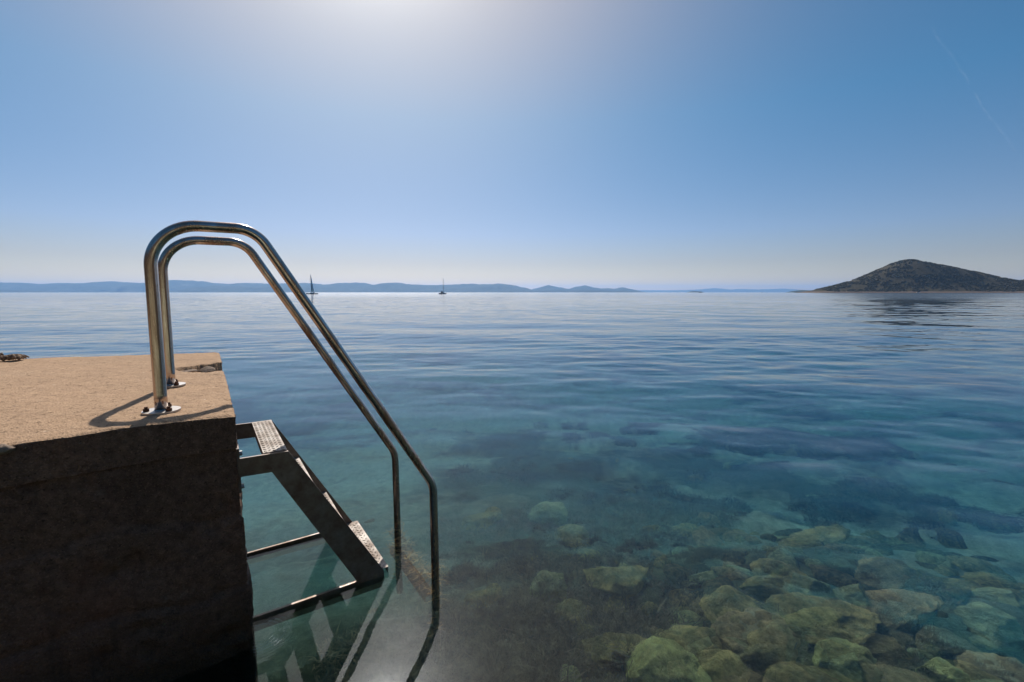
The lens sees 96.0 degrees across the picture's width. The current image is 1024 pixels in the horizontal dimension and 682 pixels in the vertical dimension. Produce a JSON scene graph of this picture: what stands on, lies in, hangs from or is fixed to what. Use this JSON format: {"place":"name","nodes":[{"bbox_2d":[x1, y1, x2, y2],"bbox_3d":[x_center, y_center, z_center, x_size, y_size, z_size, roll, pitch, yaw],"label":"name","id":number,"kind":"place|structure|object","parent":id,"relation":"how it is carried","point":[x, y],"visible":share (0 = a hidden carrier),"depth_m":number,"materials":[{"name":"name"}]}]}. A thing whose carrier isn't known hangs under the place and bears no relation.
{"place":"outdoors","nodes":[
{"label":"outdoors","id":0,"kind":"place"},
{"bbox_2d":[0,290,45,291],"bbox_3d":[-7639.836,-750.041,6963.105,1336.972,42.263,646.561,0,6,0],"label":"hills","id":1,"kind":"structure","parent":0,"point":[19,291],"depth_m":6859.39,"materials":[{"name":"blue"}]},
{"bbox_2d":[169,286,352,291],"bbox_3d":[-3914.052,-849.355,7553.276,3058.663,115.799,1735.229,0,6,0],"label":"hills","id":2,"kind":"structure","parent":0,"point":[233,289],"depth_m":7194.54,"materials":[{"name":"blue"}]},
{"bbox_2d":[0,280,535,291],"bbox_3d":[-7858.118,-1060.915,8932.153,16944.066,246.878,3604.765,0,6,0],"label":"hills","id":3,"kind":"structure","parent":0,"point":[116,286],"depth_m":8190.67,"materials":[{"name":"blue"}]},
{"bbox_2d":[0,292,1023,681],"bbox_3d":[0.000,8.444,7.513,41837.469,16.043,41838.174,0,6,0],"label":"sea water","id":4,"kind":"structure","parent":0,"point":[708,486],"depth_m":3.00,"materials":[{"name":"blue liquid"}]},
{"bbox_2d":[0,352,253,681],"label":"concrete pier","id":5,"kind":"structure","parent":4,"relation":"in","point":[123,553],"depth_m":1.39,"materials":[{"name":"concrete"}]},
{"bbox_2d":[0,443,15,454],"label":"broken stone","id":6,"kind":"object","parent":5,"relation":"on","point":[5,449],"visible":1,"depth_m":1.18,"materials":[{"name":"stone"}]},
{"bbox_2d":[0,353,28,360],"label":"dried wrack","id":7,"kind":"object","parent":5,"relation":"on","point":[3,357],"visible":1,"depth_m":2.61,"materials":[{"name":"brown plant"}]},
{"bbox_2d":[182,369,201,371],"bbox_3d":[-1.646,0.164,2.348,0.121,0.040,0.082,-3,7,-30],"label":"broken stone","id":8,"kind":"object","parent":5,"relation":"on","point":[193,370],"visible":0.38,"depth_m":2.33,"materials":[{"name":"stone"}]},
{"bbox_2d":[200,366,215,372],"bbox_3d":[-1.601,0.154,2.413,0.071,0.042,0.090,4,7,35],"label":"broken stone","id":9,"kind":"object","parent":5,"relation":"on","point":[206,369],"visible":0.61,"depth_m":2.40,"materials":[{"name":"stone"}]},
{"bbox_2d":[141,220,438,619],"bbox_3d":[-0.875,0.508,2.007,1.078,1.904,0.631,-4,7,-34],"label":"bathing ladder","id":10,"kind":"object","parent":5,"relation":"attached to","point":[348,541],"visible":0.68,"depth_m":1.85,"materials":[{"name":"metal"}]},
{"bbox_2d":[306,275,317,293],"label":"sailing yacht","id":11,"kind":"object","parent":4,"relation":"on","point":[312,289],"visible":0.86,"depth_m":297.80,"materials":[{"name":"metal"}]},
{"bbox_2d":[638,288,810,291],"bbox_3d":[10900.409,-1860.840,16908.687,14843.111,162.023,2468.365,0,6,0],"label":"distant islands","id":12,"kind":"object","parent":4,"relation":"on","point":[742,290],"visible":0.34,"depth_m":16435.44,"materials":[{"name":"blue"}]},
{"bbox_2d":[788,290,809,292],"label":"islet","id":13,"kind":"object","parent":4,"relation":"on","point":[798,291],"visible":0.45,"depth_m":3155.71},
{"bbox_2d":[0,0,1023,289],"label":"sky","id":14,"kind":"structure","parent":0,"point":[530,144],"materials":[{"name":"blue"}]},
{"bbox_2d":[518,285,641,291],"bbox_3d":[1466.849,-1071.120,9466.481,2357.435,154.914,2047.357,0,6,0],"label":"hills","id":15,"kind":"structure","parent":0,"point":[554,288],"depth_m":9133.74,"materials":[{"name":"blue"}]},
{"bbox_2d":[796,260,1023,292],"bbox_3d":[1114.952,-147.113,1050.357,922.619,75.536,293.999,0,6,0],"label":"island","id":16,"kind":"structure","parent":0,"point":[922,269],"depth_m":986.88,"materials":[{"name":"stone"}]},
{"bbox_2d":[815,259,1023,291],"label":"island scrub","id":17,"kind":"object","parent":16,"relation":"on","point":[889,288],"visible":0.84,"depth_m":987.66,"materials":[{"name":"green plant"}]}
]}

